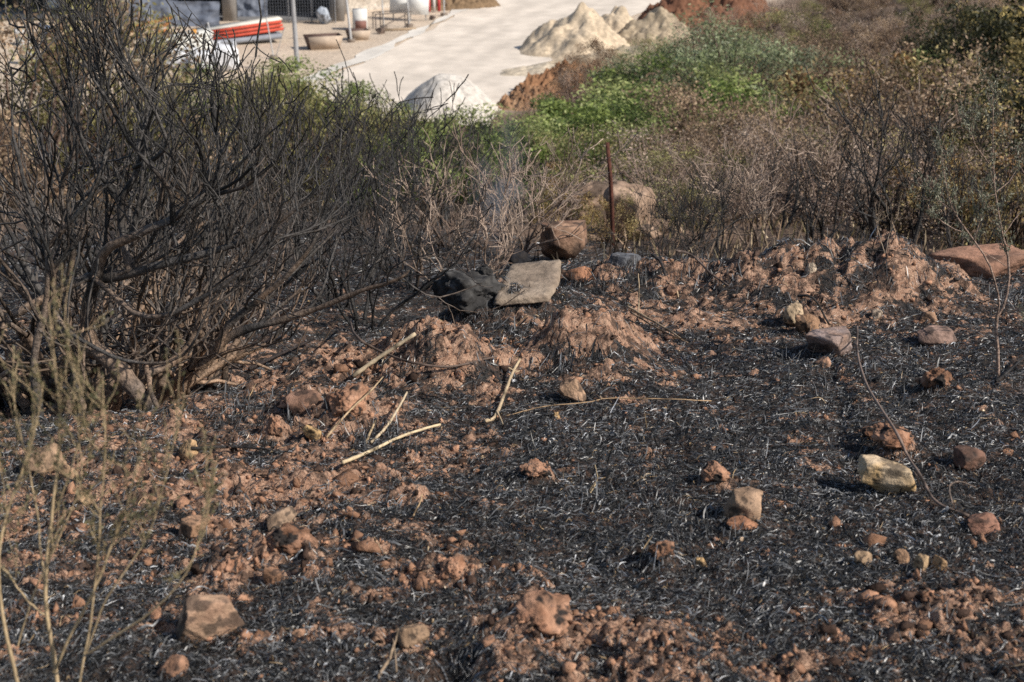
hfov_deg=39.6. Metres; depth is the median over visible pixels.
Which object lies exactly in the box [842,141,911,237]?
bare shrub
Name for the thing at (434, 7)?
barrier
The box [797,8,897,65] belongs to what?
brown bush
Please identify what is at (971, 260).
boulder
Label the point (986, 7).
dry bush
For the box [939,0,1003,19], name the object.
dead shrub
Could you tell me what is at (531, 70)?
sand heap
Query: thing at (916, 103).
brown bush
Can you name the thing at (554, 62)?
sand heap
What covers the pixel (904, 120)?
bare shrub
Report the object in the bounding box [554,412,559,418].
stone
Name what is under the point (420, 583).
soil clods
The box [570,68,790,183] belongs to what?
brown bush
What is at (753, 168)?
dry bush
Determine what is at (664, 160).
yellowish bush
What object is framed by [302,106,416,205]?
burnt shrub
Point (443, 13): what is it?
thin pole
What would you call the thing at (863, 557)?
stone
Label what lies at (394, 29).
trestle frame
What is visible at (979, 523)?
stone
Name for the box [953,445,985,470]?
stone
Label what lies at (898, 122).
dead shrub
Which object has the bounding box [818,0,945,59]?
dry bush
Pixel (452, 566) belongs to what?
soil clod
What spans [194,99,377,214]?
burnt shrub
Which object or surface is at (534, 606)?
soil clod
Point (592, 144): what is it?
yellowish bush
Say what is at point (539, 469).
soil clod
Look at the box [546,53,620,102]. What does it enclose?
brown bush
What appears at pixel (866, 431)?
soil clod
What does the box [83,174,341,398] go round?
burnt shrub
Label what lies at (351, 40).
thin pole
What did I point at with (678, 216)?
bare shrub
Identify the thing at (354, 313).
burnt shrub
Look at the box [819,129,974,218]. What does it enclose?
dry bush
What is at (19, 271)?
burnt shrub
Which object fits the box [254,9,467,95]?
kerb
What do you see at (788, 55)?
brown bush
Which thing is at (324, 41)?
skip
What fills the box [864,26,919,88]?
dry bush
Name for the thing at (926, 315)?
stone
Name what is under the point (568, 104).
green bush
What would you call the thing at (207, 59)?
bulk bag
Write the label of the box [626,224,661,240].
boulder
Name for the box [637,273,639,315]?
straw stalk
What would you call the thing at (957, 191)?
bare shrub
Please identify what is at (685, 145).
brown bush
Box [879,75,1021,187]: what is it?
dead shrub
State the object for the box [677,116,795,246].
dead shrub
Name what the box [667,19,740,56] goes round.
brown bush
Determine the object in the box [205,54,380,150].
green bush
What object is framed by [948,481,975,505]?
dry twig
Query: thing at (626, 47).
sand heap
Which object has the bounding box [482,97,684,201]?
green bush
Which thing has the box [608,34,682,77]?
yellowish bush
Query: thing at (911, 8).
yellowish bush
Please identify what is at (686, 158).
dead shrub
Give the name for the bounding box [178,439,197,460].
stone
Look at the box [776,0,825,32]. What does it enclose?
yellowish bush
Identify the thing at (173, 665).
stone
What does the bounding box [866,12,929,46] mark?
brown bush
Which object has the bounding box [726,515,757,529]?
stone
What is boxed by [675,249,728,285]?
charred stick
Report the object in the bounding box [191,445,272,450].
charred stick
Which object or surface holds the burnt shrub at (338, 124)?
on the ground at (896, 294)
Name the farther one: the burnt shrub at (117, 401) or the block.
the block
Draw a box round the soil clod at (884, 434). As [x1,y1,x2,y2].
[871,422,913,449]
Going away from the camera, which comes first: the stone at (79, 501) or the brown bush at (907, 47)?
the stone at (79, 501)
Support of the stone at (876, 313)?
on the ground at (896, 294)
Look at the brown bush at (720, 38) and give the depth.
56.69 m
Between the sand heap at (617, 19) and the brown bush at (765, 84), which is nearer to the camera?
the brown bush at (765, 84)
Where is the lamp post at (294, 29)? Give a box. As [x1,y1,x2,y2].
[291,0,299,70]
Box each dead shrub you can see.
[358,125,483,249]
[373,143,588,279]
[448,126,578,220]
[450,122,639,254]
[495,133,613,240]
[514,88,545,118]
[631,144,715,214]
[643,130,791,227]
[645,127,768,209]
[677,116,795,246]
[678,136,791,193]
[698,103,889,217]
[740,95,866,167]
[741,0,811,30]
[750,97,936,225]
[763,74,984,199]
[767,93,928,162]
[784,0,816,13]
[798,49,950,148]
[847,25,925,78]
[873,103,1023,209]
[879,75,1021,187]
[884,0,961,38]
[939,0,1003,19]
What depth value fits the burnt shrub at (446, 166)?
14.47 m
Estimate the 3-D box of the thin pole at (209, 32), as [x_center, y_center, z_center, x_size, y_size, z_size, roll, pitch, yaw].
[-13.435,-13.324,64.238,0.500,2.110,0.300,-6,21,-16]
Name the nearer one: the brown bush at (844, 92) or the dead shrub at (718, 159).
the dead shrub at (718, 159)
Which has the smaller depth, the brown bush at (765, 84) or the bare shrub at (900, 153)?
the bare shrub at (900, 153)
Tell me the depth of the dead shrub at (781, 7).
72.25 m
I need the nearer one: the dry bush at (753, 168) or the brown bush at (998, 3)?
the dry bush at (753, 168)
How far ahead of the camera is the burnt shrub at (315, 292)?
9.59 m
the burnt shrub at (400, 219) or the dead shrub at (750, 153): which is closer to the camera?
the burnt shrub at (400, 219)
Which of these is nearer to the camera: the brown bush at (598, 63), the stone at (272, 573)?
the stone at (272, 573)
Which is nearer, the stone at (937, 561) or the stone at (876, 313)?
the stone at (937, 561)
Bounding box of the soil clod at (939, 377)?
[915,367,952,388]
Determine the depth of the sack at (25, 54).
65.13 m
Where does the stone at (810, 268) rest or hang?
on the ground at (896, 294)
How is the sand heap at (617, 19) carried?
on the ground at (896, 294)
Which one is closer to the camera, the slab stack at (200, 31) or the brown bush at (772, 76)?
the brown bush at (772, 76)
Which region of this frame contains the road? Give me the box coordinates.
[262,0,660,124]
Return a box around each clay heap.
[497,84,567,110]
[512,58,605,95]
[637,0,780,32]
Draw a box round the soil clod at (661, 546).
[648,540,674,561]
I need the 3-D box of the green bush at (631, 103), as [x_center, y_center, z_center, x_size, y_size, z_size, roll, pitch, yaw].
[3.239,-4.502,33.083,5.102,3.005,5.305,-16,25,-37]
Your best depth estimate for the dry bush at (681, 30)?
64.76 m
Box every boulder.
[540,220,587,260]
[570,182,607,222]
[587,234,598,240]
[603,180,655,232]
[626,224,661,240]
[928,243,1023,278]
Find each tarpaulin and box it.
[128,0,177,20]
[160,1,219,26]
[237,0,267,16]
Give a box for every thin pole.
[207,22,212,47]
[266,18,277,58]
[345,0,354,42]
[380,0,387,28]
[406,0,412,26]
[441,0,447,15]
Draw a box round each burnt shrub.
[0,0,524,418]
[0,45,269,386]
[0,50,209,216]
[0,53,165,300]
[0,101,327,411]
[0,121,266,417]
[0,123,245,420]
[0,155,286,414]
[2,123,339,369]
[5,81,267,292]
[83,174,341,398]
[109,72,283,216]
[125,125,367,321]
[130,47,351,246]
[148,78,370,276]
[152,79,330,215]
[193,83,347,211]
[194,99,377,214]
[211,132,422,307]
[248,91,409,230]
[262,39,468,240]
[266,145,492,330]
[278,73,438,218]
[283,67,478,220]
[286,98,474,272]
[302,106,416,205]
[361,152,501,292]
[367,97,492,223]
[386,88,520,226]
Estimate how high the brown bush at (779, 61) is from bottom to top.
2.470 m
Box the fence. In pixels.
[264,0,335,22]
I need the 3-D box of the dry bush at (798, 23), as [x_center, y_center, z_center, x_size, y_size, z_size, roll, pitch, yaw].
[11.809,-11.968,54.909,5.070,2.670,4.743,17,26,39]
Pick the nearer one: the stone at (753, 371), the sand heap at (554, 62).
the stone at (753, 371)
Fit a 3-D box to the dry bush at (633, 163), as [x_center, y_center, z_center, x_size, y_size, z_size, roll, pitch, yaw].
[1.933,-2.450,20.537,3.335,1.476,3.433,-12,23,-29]
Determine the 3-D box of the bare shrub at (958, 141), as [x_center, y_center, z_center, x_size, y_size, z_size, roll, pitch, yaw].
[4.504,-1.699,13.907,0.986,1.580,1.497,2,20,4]
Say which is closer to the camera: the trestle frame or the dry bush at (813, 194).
the dry bush at (813, 194)
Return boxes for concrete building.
[0,0,348,20]
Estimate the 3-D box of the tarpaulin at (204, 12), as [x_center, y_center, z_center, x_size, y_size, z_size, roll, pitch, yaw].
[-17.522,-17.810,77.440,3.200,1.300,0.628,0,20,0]
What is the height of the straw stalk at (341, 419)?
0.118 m
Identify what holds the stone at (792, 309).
on the ground at (896, 294)
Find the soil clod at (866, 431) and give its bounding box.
[860,424,876,440]
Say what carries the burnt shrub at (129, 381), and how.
on the ground at (896, 294)
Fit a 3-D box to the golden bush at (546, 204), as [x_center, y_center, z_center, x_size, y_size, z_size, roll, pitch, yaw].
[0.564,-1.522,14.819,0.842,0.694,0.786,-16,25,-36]
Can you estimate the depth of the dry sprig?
7.62 m
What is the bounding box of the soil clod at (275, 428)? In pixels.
[268,416,282,436]
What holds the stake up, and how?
on the ground at (896, 294)
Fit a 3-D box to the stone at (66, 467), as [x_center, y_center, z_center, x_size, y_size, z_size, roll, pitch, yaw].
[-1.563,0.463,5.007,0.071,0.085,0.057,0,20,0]
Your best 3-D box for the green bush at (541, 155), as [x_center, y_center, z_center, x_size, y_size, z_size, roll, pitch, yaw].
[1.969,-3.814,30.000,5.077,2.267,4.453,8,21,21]
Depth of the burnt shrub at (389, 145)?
18.99 m
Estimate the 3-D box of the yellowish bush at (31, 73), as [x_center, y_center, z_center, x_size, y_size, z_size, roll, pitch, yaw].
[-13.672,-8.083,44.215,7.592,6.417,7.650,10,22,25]
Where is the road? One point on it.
(481, 46)
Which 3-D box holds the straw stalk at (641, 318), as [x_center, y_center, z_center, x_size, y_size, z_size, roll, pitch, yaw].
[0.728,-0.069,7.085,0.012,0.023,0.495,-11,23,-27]
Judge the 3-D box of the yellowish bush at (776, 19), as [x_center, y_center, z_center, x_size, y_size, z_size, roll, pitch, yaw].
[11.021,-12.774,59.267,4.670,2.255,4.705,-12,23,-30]
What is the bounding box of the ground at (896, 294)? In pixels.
[0,0,1023,681]
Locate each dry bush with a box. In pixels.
[521,118,772,211]
[539,65,607,110]
[595,140,702,217]
[633,92,879,189]
[650,17,714,60]
[664,119,869,222]
[694,3,748,38]
[702,153,795,223]
[711,112,907,225]
[739,0,794,35]
[745,0,795,27]
[746,124,907,211]
[761,0,883,65]
[792,105,967,247]
[794,91,927,158]
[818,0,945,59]
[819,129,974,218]
[837,106,930,168]
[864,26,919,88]
[866,145,1008,228]
[875,122,998,202]
[886,64,1023,220]
[948,132,1023,225]
[950,0,1016,33]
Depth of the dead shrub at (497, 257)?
9.86 m
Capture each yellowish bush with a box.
[0,0,191,194]
[9,0,205,170]
[115,55,316,201]
[195,66,344,189]
[223,68,418,200]
[308,98,452,195]
[516,119,663,209]
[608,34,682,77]
[631,141,763,214]
[667,172,730,231]
[713,8,826,58]
[775,104,922,214]
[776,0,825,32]
[893,0,934,19]
[903,0,962,8]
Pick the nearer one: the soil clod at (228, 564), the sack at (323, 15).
the soil clod at (228, 564)
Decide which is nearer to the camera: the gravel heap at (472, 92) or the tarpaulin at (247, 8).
the gravel heap at (472, 92)
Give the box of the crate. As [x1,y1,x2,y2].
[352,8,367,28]
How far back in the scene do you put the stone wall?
84.30 m
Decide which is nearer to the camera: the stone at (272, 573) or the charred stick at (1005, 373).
the stone at (272, 573)
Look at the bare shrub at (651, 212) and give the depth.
10.94 m
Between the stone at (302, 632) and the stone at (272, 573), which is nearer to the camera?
the stone at (302, 632)
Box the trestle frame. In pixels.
[372,9,415,30]
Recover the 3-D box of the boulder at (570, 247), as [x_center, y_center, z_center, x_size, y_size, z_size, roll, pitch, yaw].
[0.433,-0.807,11.769,0.401,0.348,0.321,0,20,0]
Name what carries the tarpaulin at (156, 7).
hanging from the concrete building
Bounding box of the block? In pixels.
[376,27,384,33]
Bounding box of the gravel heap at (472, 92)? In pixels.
[400,73,497,116]
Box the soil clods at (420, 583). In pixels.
[0,229,1019,678]
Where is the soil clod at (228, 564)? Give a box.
[216,556,238,574]
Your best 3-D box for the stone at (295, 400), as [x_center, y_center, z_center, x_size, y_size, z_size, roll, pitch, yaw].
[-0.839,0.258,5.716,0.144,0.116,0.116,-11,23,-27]
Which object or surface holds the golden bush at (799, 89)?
on the ground at (896, 294)
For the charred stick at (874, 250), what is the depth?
7.75 m
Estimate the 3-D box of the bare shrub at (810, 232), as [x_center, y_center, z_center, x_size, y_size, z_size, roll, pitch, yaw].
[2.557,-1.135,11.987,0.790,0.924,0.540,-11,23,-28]
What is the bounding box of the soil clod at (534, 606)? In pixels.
[510,589,571,637]
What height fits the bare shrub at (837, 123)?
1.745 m
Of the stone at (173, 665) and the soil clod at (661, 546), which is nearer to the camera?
the stone at (173, 665)
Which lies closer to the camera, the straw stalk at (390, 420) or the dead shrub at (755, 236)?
the straw stalk at (390, 420)
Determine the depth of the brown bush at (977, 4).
57.10 m
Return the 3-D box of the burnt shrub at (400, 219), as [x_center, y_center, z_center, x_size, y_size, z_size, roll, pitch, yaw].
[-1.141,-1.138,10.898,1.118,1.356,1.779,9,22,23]
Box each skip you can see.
[303,33,342,49]
[345,28,370,40]
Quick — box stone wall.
[348,0,389,12]
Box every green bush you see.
[119,55,338,171]
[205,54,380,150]
[301,81,416,160]
[320,110,488,190]
[333,121,533,207]
[389,102,543,203]
[394,115,501,174]
[449,111,604,202]
[453,95,593,193]
[473,117,652,209]
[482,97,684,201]
[489,108,675,203]
[491,77,655,148]
[495,110,713,208]
[533,77,746,144]
[538,50,737,116]
[549,82,739,158]
[586,60,775,133]
[643,75,811,147]
[687,72,843,132]
[728,84,844,115]
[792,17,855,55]
[805,46,967,122]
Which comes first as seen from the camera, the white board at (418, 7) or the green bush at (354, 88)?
the green bush at (354, 88)
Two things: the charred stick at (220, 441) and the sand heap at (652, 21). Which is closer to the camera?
the charred stick at (220, 441)
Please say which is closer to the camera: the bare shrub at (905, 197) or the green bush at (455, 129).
the bare shrub at (905, 197)
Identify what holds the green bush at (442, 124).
on the ground at (896, 294)
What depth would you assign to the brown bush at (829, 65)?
46.50 m
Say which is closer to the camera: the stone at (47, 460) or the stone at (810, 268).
the stone at (47, 460)
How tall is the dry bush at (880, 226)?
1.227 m
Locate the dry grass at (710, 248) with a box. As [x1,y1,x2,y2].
[0,0,1023,271]
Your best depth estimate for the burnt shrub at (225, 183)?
12.39 m
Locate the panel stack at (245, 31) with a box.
[192,16,283,45]
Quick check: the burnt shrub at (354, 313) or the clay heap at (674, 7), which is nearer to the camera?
the burnt shrub at (354, 313)
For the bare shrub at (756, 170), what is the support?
on the ground at (896, 294)
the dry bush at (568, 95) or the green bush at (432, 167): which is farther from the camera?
the dry bush at (568, 95)
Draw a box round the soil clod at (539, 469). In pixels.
[519,458,552,478]
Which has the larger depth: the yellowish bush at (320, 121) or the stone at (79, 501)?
the yellowish bush at (320, 121)
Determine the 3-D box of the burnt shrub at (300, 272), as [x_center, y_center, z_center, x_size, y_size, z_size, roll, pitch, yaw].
[-1.704,-0.643,8.875,1.362,1.241,1.584,-12,23,-30]
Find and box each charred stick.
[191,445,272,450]
[205,433,230,448]
[248,338,314,370]
[422,393,450,401]
[485,529,524,550]
[651,253,665,275]
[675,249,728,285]
[797,294,828,322]
[845,248,908,255]
[953,277,1004,288]
[995,356,1023,382]
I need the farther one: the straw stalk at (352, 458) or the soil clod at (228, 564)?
the straw stalk at (352, 458)
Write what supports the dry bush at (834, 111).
on the ground at (896, 294)
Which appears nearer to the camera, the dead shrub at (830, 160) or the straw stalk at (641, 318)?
the straw stalk at (641, 318)
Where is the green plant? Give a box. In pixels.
[0,261,227,681]
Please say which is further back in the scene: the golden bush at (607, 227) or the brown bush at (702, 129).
the brown bush at (702, 129)
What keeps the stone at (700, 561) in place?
on the ground at (896, 294)
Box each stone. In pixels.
[21,442,66,474]
[58,463,77,478]
[74,492,92,505]
[157,654,188,680]
[176,594,244,644]
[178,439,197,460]
[178,515,209,540]
[263,566,281,585]
[266,506,297,530]
[285,389,322,415]
[291,628,305,638]
[302,425,321,441]
[398,624,429,648]
[455,369,464,377]
[493,259,560,305]
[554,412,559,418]
[558,378,585,401]
[563,266,592,282]
[607,252,640,266]
[665,284,679,295]
[695,557,706,569]
[722,486,762,521]
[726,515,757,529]
[749,368,758,376]
[783,300,803,325]
[795,313,819,334]
[804,263,816,274]
[805,326,851,356]
[814,356,830,367]
[854,551,871,566]
[857,454,915,494]
[870,309,882,319]
[892,549,909,564]
[913,553,930,569]
[917,311,937,323]
[917,325,956,345]
[930,555,946,570]
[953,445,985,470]
[967,512,999,534]
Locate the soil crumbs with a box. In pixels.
[0,236,1023,681]
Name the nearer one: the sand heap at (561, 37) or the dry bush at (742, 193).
the dry bush at (742, 193)
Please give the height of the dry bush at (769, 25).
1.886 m
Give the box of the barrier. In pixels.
[429,0,440,11]
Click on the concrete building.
(228, 10)
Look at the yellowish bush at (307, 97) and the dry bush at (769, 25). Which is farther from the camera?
the dry bush at (769, 25)
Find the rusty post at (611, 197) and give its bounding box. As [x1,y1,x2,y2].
[605,141,614,245]
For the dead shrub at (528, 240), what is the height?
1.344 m
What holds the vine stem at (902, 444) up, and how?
on the ground at (896, 294)
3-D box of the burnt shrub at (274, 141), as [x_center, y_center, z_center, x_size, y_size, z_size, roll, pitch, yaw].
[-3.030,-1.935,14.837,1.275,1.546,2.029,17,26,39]
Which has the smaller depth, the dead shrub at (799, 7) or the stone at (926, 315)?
the stone at (926, 315)
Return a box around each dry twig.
[376,628,398,678]
[412,494,422,516]
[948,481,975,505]
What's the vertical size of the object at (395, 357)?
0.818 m
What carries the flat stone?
on the ground at (896, 294)
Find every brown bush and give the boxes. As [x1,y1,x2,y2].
[0,0,257,203]
[0,108,73,205]
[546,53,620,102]
[555,36,631,93]
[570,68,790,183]
[614,82,744,181]
[629,119,757,184]
[643,115,827,210]
[653,110,831,210]
[658,91,873,198]
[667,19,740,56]
[678,18,781,77]
[709,11,763,54]
[725,28,835,92]
[725,110,909,216]
[733,52,816,110]
[749,73,796,103]
[755,38,810,75]
[761,57,1023,218]
[764,22,895,83]
[771,35,874,94]
[784,41,926,124]
[793,18,846,44]
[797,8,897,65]
[803,77,948,134]
[809,34,1018,174]
[813,0,874,13]
[816,0,857,7]
[825,74,976,124]
[846,0,897,20]
[863,0,897,7]
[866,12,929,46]
[870,11,931,61]
[935,0,982,17]
[944,0,1009,24]
[951,0,1023,30]
[956,0,1001,14]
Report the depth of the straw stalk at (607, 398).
5.89 m
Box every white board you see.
[390,0,406,18]
[407,0,428,20]
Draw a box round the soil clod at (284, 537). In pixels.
[267,522,317,553]
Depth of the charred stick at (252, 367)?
8.14 m
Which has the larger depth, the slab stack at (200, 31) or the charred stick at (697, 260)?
the slab stack at (200, 31)
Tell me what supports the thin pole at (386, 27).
on the ground at (896, 294)
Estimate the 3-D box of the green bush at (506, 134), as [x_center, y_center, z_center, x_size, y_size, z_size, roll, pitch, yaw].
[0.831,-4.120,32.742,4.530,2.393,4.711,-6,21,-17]
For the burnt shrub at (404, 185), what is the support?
on the ground at (896, 294)
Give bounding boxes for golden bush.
[523,160,601,224]
[578,186,649,243]
[712,39,979,167]
[801,49,950,152]
[874,125,1023,246]
[936,114,1023,249]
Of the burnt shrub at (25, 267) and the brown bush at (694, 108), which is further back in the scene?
the brown bush at (694, 108)
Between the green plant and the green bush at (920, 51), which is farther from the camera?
the green bush at (920, 51)
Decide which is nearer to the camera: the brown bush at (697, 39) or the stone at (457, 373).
the stone at (457, 373)
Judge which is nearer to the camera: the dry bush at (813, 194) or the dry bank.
the dry bush at (813, 194)
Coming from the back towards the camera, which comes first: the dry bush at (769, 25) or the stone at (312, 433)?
the dry bush at (769, 25)
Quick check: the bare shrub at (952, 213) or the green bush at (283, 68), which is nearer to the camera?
the bare shrub at (952, 213)
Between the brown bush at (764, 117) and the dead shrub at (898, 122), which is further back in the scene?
the brown bush at (764, 117)
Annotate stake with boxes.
[276,27,284,54]
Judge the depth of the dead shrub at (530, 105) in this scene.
50.75 m
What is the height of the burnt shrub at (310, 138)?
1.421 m
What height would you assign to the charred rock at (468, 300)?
0.236 m
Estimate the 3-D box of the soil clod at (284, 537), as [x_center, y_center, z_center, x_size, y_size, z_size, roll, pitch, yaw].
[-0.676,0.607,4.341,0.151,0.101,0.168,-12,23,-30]
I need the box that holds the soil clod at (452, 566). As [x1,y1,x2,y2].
[438,555,465,579]
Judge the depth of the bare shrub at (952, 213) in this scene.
10.77 m
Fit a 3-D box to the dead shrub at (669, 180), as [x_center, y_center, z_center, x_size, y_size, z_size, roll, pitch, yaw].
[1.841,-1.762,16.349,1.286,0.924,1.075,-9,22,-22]
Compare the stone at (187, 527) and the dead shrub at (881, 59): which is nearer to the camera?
the stone at (187, 527)
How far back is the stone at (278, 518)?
4.54 m
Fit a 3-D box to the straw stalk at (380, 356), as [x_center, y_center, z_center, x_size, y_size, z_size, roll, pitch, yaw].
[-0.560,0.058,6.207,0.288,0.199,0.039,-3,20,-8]
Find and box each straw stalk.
[326,376,383,437]
[341,423,440,463]
[352,332,415,377]
[365,420,375,442]
[370,391,407,443]
[484,358,520,423]
[505,398,710,415]
[626,305,681,339]
[630,311,687,342]
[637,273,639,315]
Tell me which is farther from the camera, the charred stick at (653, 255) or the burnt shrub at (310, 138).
the burnt shrub at (310, 138)
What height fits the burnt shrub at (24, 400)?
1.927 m
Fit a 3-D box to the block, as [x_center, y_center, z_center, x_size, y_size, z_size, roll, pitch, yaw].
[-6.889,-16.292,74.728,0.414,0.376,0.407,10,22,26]
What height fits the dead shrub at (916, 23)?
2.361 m
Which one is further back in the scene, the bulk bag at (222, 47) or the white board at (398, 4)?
the white board at (398, 4)
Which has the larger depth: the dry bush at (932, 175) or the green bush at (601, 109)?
the green bush at (601, 109)
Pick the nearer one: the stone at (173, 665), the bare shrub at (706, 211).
the stone at (173, 665)
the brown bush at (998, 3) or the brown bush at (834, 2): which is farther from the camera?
the brown bush at (834, 2)
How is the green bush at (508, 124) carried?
on the ground at (896, 294)
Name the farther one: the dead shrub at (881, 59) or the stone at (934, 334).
the dead shrub at (881, 59)
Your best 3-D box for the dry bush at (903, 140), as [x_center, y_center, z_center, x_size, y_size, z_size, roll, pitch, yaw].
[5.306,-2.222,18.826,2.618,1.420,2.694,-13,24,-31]
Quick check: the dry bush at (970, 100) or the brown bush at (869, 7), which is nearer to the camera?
the dry bush at (970, 100)
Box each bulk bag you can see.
[167,47,188,69]
[189,46,213,72]
[213,40,239,70]
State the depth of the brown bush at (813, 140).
17.54 m
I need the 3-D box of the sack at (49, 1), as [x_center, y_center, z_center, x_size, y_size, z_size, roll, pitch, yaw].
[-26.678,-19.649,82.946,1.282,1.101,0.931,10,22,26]
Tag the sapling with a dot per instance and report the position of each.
(937, 193)
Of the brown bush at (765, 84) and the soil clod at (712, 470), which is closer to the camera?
the soil clod at (712, 470)
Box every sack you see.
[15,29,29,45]
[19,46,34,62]
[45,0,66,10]
[316,6,331,23]
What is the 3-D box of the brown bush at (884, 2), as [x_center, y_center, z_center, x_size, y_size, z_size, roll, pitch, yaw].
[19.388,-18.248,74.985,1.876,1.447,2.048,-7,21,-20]
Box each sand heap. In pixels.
[500,62,554,76]
[519,2,629,59]
[528,50,649,72]
[601,6,633,33]
[614,43,673,62]
[619,6,699,49]
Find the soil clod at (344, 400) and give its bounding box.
[326,381,368,421]
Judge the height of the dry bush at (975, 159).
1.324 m
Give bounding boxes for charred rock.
[431,270,505,313]
[475,264,493,275]
[508,248,530,264]
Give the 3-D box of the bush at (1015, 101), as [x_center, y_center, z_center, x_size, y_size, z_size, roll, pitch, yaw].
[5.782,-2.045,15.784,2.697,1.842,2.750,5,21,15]
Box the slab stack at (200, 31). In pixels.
[138,28,213,55]
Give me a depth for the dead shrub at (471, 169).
15.70 m
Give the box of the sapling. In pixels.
[899,55,1023,378]
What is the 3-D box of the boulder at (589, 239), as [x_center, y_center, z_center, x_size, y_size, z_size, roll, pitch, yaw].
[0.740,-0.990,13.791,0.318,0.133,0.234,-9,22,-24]
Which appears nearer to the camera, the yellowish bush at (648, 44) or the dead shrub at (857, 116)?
the dead shrub at (857, 116)
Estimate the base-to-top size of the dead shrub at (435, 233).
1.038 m
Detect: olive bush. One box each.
[584,24,741,105]
[597,0,863,113]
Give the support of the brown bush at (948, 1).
on the ground at (896, 294)
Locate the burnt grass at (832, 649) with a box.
[0,225,1023,681]
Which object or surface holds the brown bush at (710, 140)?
on the ground at (896, 294)
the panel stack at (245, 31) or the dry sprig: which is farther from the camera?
the panel stack at (245, 31)
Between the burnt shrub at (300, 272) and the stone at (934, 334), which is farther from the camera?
the burnt shrub at (300, 272)
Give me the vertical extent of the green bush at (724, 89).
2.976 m
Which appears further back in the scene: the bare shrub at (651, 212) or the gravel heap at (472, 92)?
the gravel heap at (472, 92)
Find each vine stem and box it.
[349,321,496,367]
[856,326,968,516]
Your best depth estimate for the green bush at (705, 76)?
40.75 m
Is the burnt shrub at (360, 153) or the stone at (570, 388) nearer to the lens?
the stone at (570, 388)
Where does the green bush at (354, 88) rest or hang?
on the ground at (896, 294)
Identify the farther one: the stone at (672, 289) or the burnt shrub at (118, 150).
the burnt shrub at (118, 150)
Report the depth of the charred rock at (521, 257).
11.07 m
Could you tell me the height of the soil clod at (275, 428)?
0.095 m
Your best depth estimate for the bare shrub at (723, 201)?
11.57 m
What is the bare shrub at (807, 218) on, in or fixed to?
on the ground at (896, 294)
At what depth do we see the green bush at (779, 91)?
42.40 m
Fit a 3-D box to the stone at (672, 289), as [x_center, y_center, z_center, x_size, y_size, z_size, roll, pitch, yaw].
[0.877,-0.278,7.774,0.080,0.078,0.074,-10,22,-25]
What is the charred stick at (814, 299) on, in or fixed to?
on the ground at (896, 294)
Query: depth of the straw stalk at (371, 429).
5.44 m
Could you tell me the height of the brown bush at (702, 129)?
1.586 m
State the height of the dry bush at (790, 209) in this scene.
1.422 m
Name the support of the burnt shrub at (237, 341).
on the ground at (896, 294)
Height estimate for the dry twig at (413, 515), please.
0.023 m
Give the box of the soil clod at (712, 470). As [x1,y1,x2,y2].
[700,460,729,482]
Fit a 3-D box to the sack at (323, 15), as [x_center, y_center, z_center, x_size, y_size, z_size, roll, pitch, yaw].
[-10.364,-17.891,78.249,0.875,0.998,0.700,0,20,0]
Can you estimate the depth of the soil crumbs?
4.35 m
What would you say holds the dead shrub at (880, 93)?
on the ground at (896, 294)
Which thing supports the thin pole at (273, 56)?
on the ground at (896, 294)
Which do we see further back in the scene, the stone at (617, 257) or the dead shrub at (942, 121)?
the dead shrub at (942, 121)
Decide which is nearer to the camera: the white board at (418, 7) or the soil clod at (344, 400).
the soil clod at (344, 400)
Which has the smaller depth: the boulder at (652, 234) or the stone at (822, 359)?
the stone at (822, 359)
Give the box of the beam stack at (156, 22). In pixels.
[126,16,171,37]
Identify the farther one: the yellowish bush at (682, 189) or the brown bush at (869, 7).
the brown bush at (869, 7)
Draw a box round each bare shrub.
[442,107,568,209]
[597,174,727,257]
[636,168,770,257]
[672,152,767,259]
[688,166,743,243]
[727,135,801,212]
[768,126,831,229]
[780,113,914,243]
[780,154,852,242]
[803,56,991,238]
[807,85,947,243]
[814,211,873,242]
[817,87,904,217]
[837,66,980,153]
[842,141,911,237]
[878,107,973,232]
[884,132,1023,247]
[912,90,1014,228]
[922,152,1023,248]
[959,162,1023,244]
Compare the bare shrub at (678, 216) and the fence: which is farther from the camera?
the fence
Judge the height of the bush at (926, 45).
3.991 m
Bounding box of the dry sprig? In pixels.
[874,195,912,253]
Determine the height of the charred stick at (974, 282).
0.142 m
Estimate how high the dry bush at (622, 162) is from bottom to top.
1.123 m
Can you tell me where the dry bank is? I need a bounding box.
[430,0,499,10]
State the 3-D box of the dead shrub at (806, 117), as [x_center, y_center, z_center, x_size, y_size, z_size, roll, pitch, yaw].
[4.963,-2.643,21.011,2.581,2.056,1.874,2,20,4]
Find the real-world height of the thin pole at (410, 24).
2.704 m
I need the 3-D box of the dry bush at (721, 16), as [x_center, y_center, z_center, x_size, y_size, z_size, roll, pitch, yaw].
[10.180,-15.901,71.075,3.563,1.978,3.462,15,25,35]
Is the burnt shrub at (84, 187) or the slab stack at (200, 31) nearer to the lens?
the burnt shrub at (84, 187)
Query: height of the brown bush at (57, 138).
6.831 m
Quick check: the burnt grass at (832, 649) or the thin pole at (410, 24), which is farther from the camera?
the thin pole at (410, 24)

